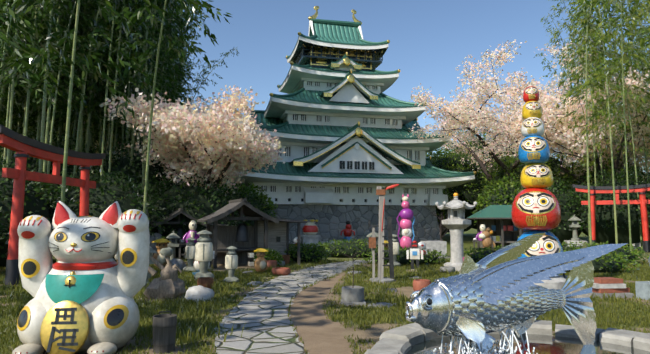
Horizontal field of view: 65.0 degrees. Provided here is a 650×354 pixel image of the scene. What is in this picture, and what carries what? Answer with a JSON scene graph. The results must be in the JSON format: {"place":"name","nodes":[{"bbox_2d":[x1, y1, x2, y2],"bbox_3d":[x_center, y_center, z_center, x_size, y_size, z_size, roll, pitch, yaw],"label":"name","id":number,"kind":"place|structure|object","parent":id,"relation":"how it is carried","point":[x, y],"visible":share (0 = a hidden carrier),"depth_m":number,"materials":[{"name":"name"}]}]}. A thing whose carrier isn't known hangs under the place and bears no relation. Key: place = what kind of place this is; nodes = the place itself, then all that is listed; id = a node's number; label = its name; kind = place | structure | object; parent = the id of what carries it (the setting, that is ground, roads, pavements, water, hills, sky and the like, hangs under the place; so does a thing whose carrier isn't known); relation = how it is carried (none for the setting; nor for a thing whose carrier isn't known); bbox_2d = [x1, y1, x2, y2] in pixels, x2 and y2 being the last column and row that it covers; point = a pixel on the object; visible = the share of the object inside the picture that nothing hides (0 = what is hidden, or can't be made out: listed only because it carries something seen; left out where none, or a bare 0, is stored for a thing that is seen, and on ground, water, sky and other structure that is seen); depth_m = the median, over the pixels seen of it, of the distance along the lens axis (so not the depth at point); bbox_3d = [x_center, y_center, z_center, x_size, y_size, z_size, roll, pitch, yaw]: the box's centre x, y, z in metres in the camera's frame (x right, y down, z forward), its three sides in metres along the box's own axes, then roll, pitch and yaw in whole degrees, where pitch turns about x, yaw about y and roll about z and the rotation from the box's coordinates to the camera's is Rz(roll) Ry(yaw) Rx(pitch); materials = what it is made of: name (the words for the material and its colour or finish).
{"place":"outdoors","nodes":[
{"label":"outdoors","id":0,"kind":"place"},
{"bbox_2d":[95,135,151,172],"bbox_3d":[-13.757,0.983,38.172,10.148,8.089,8.822,0,-5,1],"label":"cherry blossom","id":1,"kind":"object","parent":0,"point":[120,149],"depth_m":36.59,"materials":[{"name":"pink plant"}]},
{"bbox_2d":[213,260,371,353],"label":"flag path","id":2,"kind":"structure","parent":0,"point":[260,313],"depth_m":8.76,"materials":[{"name":"grey stone"}]},
{"bbox_2d":[286,274,356,353],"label":"dirt path","id":3,"kind":"structure","parent":0,"point":[317,331],"depth_m":8.46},
{"bbox_2d":[366,232,377,258],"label":"lantern","id":4,"kind":"object","parent":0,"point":[370,235],"visible":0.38,"depth_m":22.09,"materials":[{"name":"stone"}]},
{"bbox_2d":[95,0,649,171],"label":"sky","id":5,"kind":"structure","parent":0,"point":[429,39],"materials":[{"name":"blue"}]},
{"bbox_2d":[289,228,643,250],"bbox_3d":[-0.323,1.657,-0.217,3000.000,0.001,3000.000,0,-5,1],"label":"ground","id":6,"kind":"structure","parent":0,"point":[469,235],"depth_m":47.85,"materials":[{"name":"green plant"}]},
{"bbox_2d":[0,0,236,200],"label":"bamboo culms","id":7,"kind":"object","parent":6,"relation":"on","point":[42,125],"visible":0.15,"depth_m":24.42,"materials":[{"name":"green plant"}]},
{"bbox_2d":[0,0,238,167],"bbox_3d":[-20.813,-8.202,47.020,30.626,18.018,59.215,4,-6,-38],"label":"bamboo leaves","id":8,"kind":"object","parent":7,"relation":"on","point":[45,18],"visible":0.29,"depth_m":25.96,"materials":[{"name":"green plant"}]},
{"bbox_2d":[129,190,161,256],"bbox_3d":[-8.025,2.228,21.999,2.475,3.431,1.077,0,-5,1],"label":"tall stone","id":9,"kind":"object","parent":6,"relation":"on","point":[152,243],"visible":0.06,"depth_m":21.71,"materials":[{"name":"stone"}]},
{"bbox_2d":[153,238,170,267],"bbox_3d":[-5.867,2.736,18.302,0.720,1.080,0.720,2,-5,-19],"label":"tanuki statue","id":10,"kind":"object","parent":6,"relation":"on","point":[161,243],"visible":0.69,"depth_m":18.12,"materials":[{"name":"brown ceramic"}]},
{"bbox_2d":[170,258,185,270],"bbox_3d":[-5.088,3.055,17.449,0.692,0.529,0.662,0,-5,1],"label":"rock","id":11,"kind":"object","parent":6,"relation":"on","point":[180,263],"visible":0.27,"depth_m":17.29,"materials":[{"name":"stone"}]},
{"bbox_2d":[253,248,267,272],"bbox_3d":[-2.105,2.731,16.703,0.540,0.810,0.540,3,-6,-33],"label":"tanuki statue","id":12,"kind":"object","parent":6,"relation":"on","point":[260,263],"visible":1,"depth_m":16.57,"materials":[{"name":"brown ceramic"}]},
{"bbox_2d":[0,123,649,272],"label":"shrub","id":13,"kind":"object","parent":6,"relation":"on","point":[602,235],"visible":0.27,"depth_m":25.14,"materials":[{"name":"green plant"}]},
{"bbox_2d":[95,127,648,271],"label":"bushes","id":14,"kind":"object","parent":13,"relation":"on","point":[434,158],"visible":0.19,"depth_m":35.95,"materials":[{"name":"green plant"}]},
{"bbox_2d":[0,251,649,353],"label":"lawn patch","id":15,"kind":"object","parent":6,"relation":"on","point":[374,332],"visible":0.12,"depth_m":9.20,"materials":[{"name":"green plant"}]},
{"bbox_2d":[0,125,105,284],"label":"torii","id":16,"kind":"object","parent":15,"relation":"on","point":[23,147],"visible":0.81,"depth_m":13.94,"materials":[{"name":"red wood"}]},
{"bbox_2d":[12,201,149,353],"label":"maneki-neko statue","id":17,"kind":"object","parent":15,"relation":"on","point":[84,289],"visible":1,"depth_m":6.57,"materials":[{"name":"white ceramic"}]},
{"bbox_2d":[0,0,166,261],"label":"bamboo culms","id":18,"kind":"object","parent":15,"relation":"on","point":[63,187],"visible":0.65,"depth_m":12.57,"materials":[{"name":"green plant"}]},
{"bbox_2d":[144,247,156,285],"bbox_3d":[-4.691,2.280,13.292,0.451,1.114,0.451,4,-6,-38],"label":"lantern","id":19,"kind":"object","parent":15,"relation":"on","point":[151,250],"visible":0.21,"depth_m":13.24,"materials":[{"name":"stone"}]},
{"bbox_2d":[143,247,185,298],"bbox_3d":[-3.559,2.181,11.278,1.009,1.257,0.649,0,-5,1],"label":"driftwood sculpture","id":20,"kind":"object","parent":15,"relation":"on","point":[169,283],"visible":1,"depth_m":11.11,"materials":[{"name":"stone"}]},
{"bbox_2d":[152,311,176,353],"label":"bucket","id":21,"kind":"object","parent":15,"relation":"on","point":[164,333],"visible":0.98,"depth_m":6.51,"materials":[{"name":"grey wood"}]},
{"bbox_2d":[166,231,179,259],"bbox_3d":[-6.112,2.813,20.510,0.530,1.310,0.530,2,-5,-19],"label":"lantern","id":22,"kind":"object","parent":15,"relation":"on","point":[173,237],"visible":0.69,"depth_m":20.37,"materials":[{"name":"stone"}]},
{"bbox_2d":[149,208,225,257],"bbox_3d":[-6.519,2.639,24.013,3.492,2.268,2.250,3,-6,-30],"label":"small shrine","id":23,"kind":"object","parent":15,"relation":"on","point":[175,214],"visible":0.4,"depth_m":23.11,"materials":[{"name":"wood"}]},
{"bbox_2d":[178,221,199,258],"bbox_3d":[-5.405,2.634,20.810,1.100,1.720,0.600,1,-5,-14],"label":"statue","id":24,"kind":"object","parent":15,"relation":"on","point":[192,232],"visible":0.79,"depth_m":20.69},
{"bbox_2d":[183,237,195,271],"bbox_3d":[-4.503,2.614,17.069,0.471,1.180,0.498,3,-6,-31],"label":"stone lantern","id":25,"kind":"object","parent":15,"relation":"on","point":[190,251],"visible":0.75,"depth_m":16.97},
{"bbox_2d":[137,105,258,191],"bbox_3d":[-6.202,0.171,25.469,6.834,7.530,10.070,0,-5,1],"label":"cherry wood","id":26,"kind":"object","parent":15,"relation":"on","point":[224,170],"visible":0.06,"depth_m":25.07,"materials":[{"name":"brown plant"}]},
{"bbox_2d":[99,85,285,195],"bbox_3d":[-6.146,-1.627,25.808,8.829,5.444,12.532,0,-5,1],"label":"cherry blossom tree","id":27,"kind":"object","parent":26,"relation":"attached to","point":[170,126],"visible":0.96,"depth_m":23.53,"materials":[{"name":"pink plant"}]},
{"bbox_2d":[185,285,214,301],"bbox_3d":[-2.646,2.491,10.727,0.602,0.424,0.512,0,-5,1],"label":"rock","id":28,"kind":"object","parent":15,"relation":"on","point":[199,292],"visible":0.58,"depth_m":10.56,"materials":[{"name":"stone"}]},
{"bbox_2d":[192,260,209,274],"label":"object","id":29,"kind":"object","parent":15,"relation":"on","point":[196,265],"visible":0.1,"depth_m":15.68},
{"bbox_2d":[194,230,214,280],"bbox_3d":[-3.444,2.262,14.563,0.594,1.488,0.589,1,-5,-9],"label":"stone lantern","id":30,"kind":"object","parent":15,"relation":"on","point":[204,251],"visible":0.92,"depth_m":14.45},
{"bbox_2d":[197,277,213,288],"bbox_3d":[-2.911,2.612,12.416,0.400,0.300,0.400,0,-5,1],"label":"pot","id":31,"kind":"object","parent":15,"relation":"on","point":[204,281],"visible":0.77,"depth_m":12.27,"materials":[{"name":"brown ceramic"}]},
{"bbox_2d":[223,246,238,282],"bbox_3d":[-2.569,2.420,14.030,0.439,1.039,0.376,1,-5,-14],"label":"stone lantern","id":32,"kind":"object","parent":15,"relation":"on","point":[231,261],"visible":0.98,"depth_m":13.94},
{"bbox_2d":[197,198,306,267],"bbox_3d":[-2.828,2.145,19.818,3.880,2.520,2.500,2,-5,-22],"label":"wooden shrine","id":33,"kind":"object","parent":15,"relation":"on","point":[266,231],"visible":0.9,"depth_m":20.04,"materials":[{"name":"grey wood"}]},
{"bbox_2d":[247,281,261,284],"bbox_3d":[-1.874,2.873,13.674,0.423,0.146,0.575,-2,-5,20],"label":"step stone","id":34,"kind":"object","parent":15,"relation":"on","point":[254,282],"visible":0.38,"depth_m":13.55,"materials":[{"name":"stone"}]},
{"bbox_2d":[266,260,276,268],"bbox_3d":[-1.923,3.098,17.972,0.480,0.300,0.480,0,-5,1],"label":"pot","id":35,"kind":"object","parent":15,"relation":"on","point":[271,263],"visible":0.52,"depth_m":17.78,"materials":[{"name":"ceramic"}]},
{"bbox_2d":[272,267,290,275],"bbox_3d":[-1.372,2.962,15.962,0.600,0.220,0.600,0,-5,1],"label":"pot","id":36,"kind":"object","parent":15,"relation":"on","point":[283,271],"visible":0.9,"depth_m":15.74,"materials":[{"name":"ceramic"}]},
{"bbox_2d":[282,255,289,263],"bbox_3d":[-1.571,3.251,20.058,0.400,0.360,0.400,0,-5,1],"label":"pot","id":37,"kind":"object","parent":15,"relation":"on","point":[286,258],"visible":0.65,"depth_m":19.90,"materials":[{"name":"brown ceramic"}]},
{"bbox_2d":[300,218,320,246],"bbox_3d":[-0.761,3.062,26.581,0.950,1.873,0.860,1,-5,-9],"label":"pedestal statue","id":38,"kind":"object","parent":15,"relation":"on","point":[310,230],"visible":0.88,"depth_m":26.26,"materials":[{"name":"stone"}]},
{"bbox_2d":[341,250,365,304],"bbox_3d":[0.572,2.031,10.447,0.528,1.115,0.507,0,-5,1],"label":"potted bonsai","id":39,"kind":"object","parent":15,"relation":"on","point":[352,295],"visible":1,"depth_m":10.25,"materials":[{"name":"concrete"}]},
{"bbox_2d":[368,302,396,307],"bbox_3d":[1.129,2.562,10.109,0.730,0.156,0.434,2,-5,-24],"label":"step stone","id":40,"kind":"object","parent":15,"relation":"on","point":[384,304],"visible":0.35,"depth_m":9.99,"materials":[{"name":"stone"}]},
{"bbox_2d":[368,184,398,282],"bbox_3d":[1.595,1.564,14.410,0.739,2.735,0.713,4,-6,-36],"label":"pole sculpture","id":41,"kind":"object","parent":15,"relation":"on","point":[380,191],"visible":0.96,"depth_m":14.31,"materials":[{"name":"wood"}]},
{"bbox_2d":[387,234,400,265],"bbox_3d":[2.552,2.733,18.878,0.528,1.245,0.483,-2,-6,26],"label":"stone lantern","id":42,"kind":"object","parent":15,"relation":"on","point":[395,245],"visible":0.56,"depth_m":18.77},
{"bbox_2d":[397,194,414,249],"bbox_3d":[3.888,2.316,24.523,0.672,3.000,0.671,5,-7,-42],"label":"stacked figure totem","id":43,"kind":"object","parent":15,"relation":"on","point":[406,214],"visible":0.9,"depth_m":24.37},
{"bbox_2d":[406,241,422,270],"bbox_3d":[3.060,2.684,17.368,0.560,1.020,0.230,-1,-5,11],"label":"toy robot","id":44,"kind":"object","parent":15,"relation":"on","point":[414,251],"visible":0.94,"depth_m":17.30},
{"bbox_2d":[413,279,430,290],"bbox_3d":[2.280,2.575,11.989,0.440,0.300,0.440,0,-5,1],"label":"pot","id":45,"kind":"object","parent":15,"relation":"on","point":[419,284],"visible":0.67,"depth_m":11.83,"materials":[{"name":"ceramic"}]},
{"bbox_2d":[418,242,428,263],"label":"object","id":46,"kind":"object","parent":15,"relation":"on","point":[421,245],"visible":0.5,"depth_m":19.84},
{"bbox_2d":[440,266,454,272],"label":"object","id":47,"kind":"object","parent":15,"relation":"on","point":[449,268],"visible":0.88,"depth_m":16.44,"materials":[{"name":"stone"}]},
{"bbox_2d":[435,193,476,270],"bbox_3d":[4.570,1.884,17.716,1.266,2.675,1.440,1,-5,-11],"label":"stone lantern","id":48,"kind":"object","parent":15,"relation":"on","point":[456,223],"visible":0.96,"depth_m":17.49,"materials":[{"name":"stone"}]},
{"bbox_2d":[473,224,493,252],"bbox_3d":[7.917,3.135,25.557,0.990,1.548,0.540,-1,-5,16],"label":"figurine","id":49,"kind":"object","parent":15,"relation":"on","point":[482,227],"visible":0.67,"depth_m":25.49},
{"bbox_2d":[479,227,495,250],"bbox_3d":[6.847,2.847,21.588,0.738,1.430,0.400,1,-5,-9],"label":"tanuki statue","id":50,"kind":"object","parent":15,"relation":"on","point":[487,241],"visible":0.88,"depth_m":21.49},
{"bbox_2d":[511,86,565,289],"bbox_3d":[5.104,0.236,12.325,1.240,5.019,1.240,-2,-5,17],"label":"daruma doll stack","id":51,"kind":"object","parent":15,"relation":"on","point":[535,207],"visible":0.88,"depth_m":12.00,"materials":[{"name":"paint"}]},
{"bbox_2d":[572,183,649,251],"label":"torii","id":52,"kind":"object","parent":15,"relation":"on","point":[641,189],"visible":0.73,"depth_m":28.62,"materials":[{"name":"red wood"}]},
{"bbox_2d":[591,277,633,297],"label":"stone slabs","id":53,"kind":"object","parent":15,"relation":"on","point":[611,285],"depth_m":11.27,"materials":[{"name":"stone"}]},
{"bbox_2d":[635,256,649,299],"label":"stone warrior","id":54,"kind":"object","parent":15,"relation":"on","point":[642,289],"visible":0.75,"depth_m":11.02,"materials":[{"name":"grey stone"}]},
{"bbox_2d":[340,221,354,241],"bbox_3d":[1.645,4.020,36.817,0.875,1.748,0.831,-5,-7,44],"label":"figurine","id":55,"kind":"object","parent":6,"relation":"on","point":[348,230],"visible":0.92,"depth_m":36.74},
{"bbox_2d":[225,6,476,243],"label":"castle","id":56,"kind":"structure","parent":6,"relation":"on","point":[338,120],"depth_m":41.38,"materials":[{"name":"paint"}]},
{"bbox_2d":[420,241,449,257],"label":"pedestal block","id":57,"kind":"structure","parent":6,"relation":"on","point":[438,246],"depth_m":23.52,"materials":[{"name":"stone"}]},
{"bbox_2d":[430,198,453,240],"bbox_3d":[6.973,2.647,30.116,1.920,3.347,1.687,4,-7,-42],"label":"bare tree","id":58,"kind":"object","parent":6,"relation":"on","point":[441,231],"visible":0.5,"depth_m":30.67,"materials":[{"name":"brown wood"}]},
{"bbox_2d":[466,205,527,248],"bbox_3d":[10.727,2.973,30.020,4.200,2.650,3.200,-1,-5,7],"label":"kiosk","id":59,"kind":"object","parent":6,"relation":"on","point":[497,220],"visible":0.6,"depth_m":30.02,"materials":[{"name":"green wood"}]},
{"bbox_2d":[364,320,649,353],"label":"pond stone border","id":60,"kind":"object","parent":6,"relation":"on","point":[403,339],"depth_m":6.32,"materials":[{"name":"stone"}]},
{"bbox_2d":[406,326,649,353],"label":"pool water","id":61,"kind":"structure","parent":60,"relation":"in","point":[511,342],"depth_m":6.03,"materials":[{"name":"grey liquid"}]},
{"bbox_2d":[405,233,627,353],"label":"fish sculpture","id":62,"kind":"object","parent":61,"relation":"on","point":[495,291],"visible":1,"depth_m":5.88,"materials":[{"name":"silver metal"}]},
{"bbox_2d":[564,215,585,246],"bbox_3d":[14.413,3.204,29.406,1.035,2.082,1.035,-1,-5,16],"label":"lantern","id":63,"kind":"object","parent":6,"relation":"on","point":[574,220],"visible":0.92,"depth_m":29.26,"materials":[{"name":"stone"}]},
{"bbox_2d":[546,0,649,250],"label":"bamboo stalks","id":64,"kind":"object","parent":6,"relation":"on","point":[589,205],"visible":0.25,"depth_m":28.92,"materials":[{"name":"green plant"}]},
{"bbox_2d":[534,0,649,174],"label":"bamboo leaves","id":65,"kind":"object","parent":64,"relation":"on","point":[578,90],"visible":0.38,"depth_m":30.11,"materials":[{"name":"green plant"}]},
{"bbox_2d":[568,0,649,167],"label":"bamboo leaves","id":66,"kind":"object","parent":64,"relation":"attached to","point":[638,23],"visible":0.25,"depth_m":33.69,"materials":[{"name":"green plant"}]},
{"bbox_2d":[554,122,649,181],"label":"cherry tree","id":67,"kind":"object","parent":6,"relation":"on","point":[643,164],"depth_m":41.87,"materials":[{"name":"pink plant"}]},
{"bbox_2d":[629,240,642,248],"bbox_3d":[19.094,3.159,31.291,0.870,2.500,0.800,-2,-5,21],"label":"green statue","id":68,"kind":"object","parent":6,"relation":"on","point":[636,245],"depth_m":30.86,"materials":[{"name":"stone"}]},
{"bbox_2d":[405,28,649,186],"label":"cherry tree","id":69,"kind":"object","parent":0,"point":[462,117],"depth_m":40.27,"materials":[{"name":"pink plant"}]},
{"bbox_2d":[470,67,649,185],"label":"cherry tree","id":70,"kind":"object","parent":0,"point":[567,142],"depth_m":36.17,"materials":[{"name":"pink plant"}]}
]}

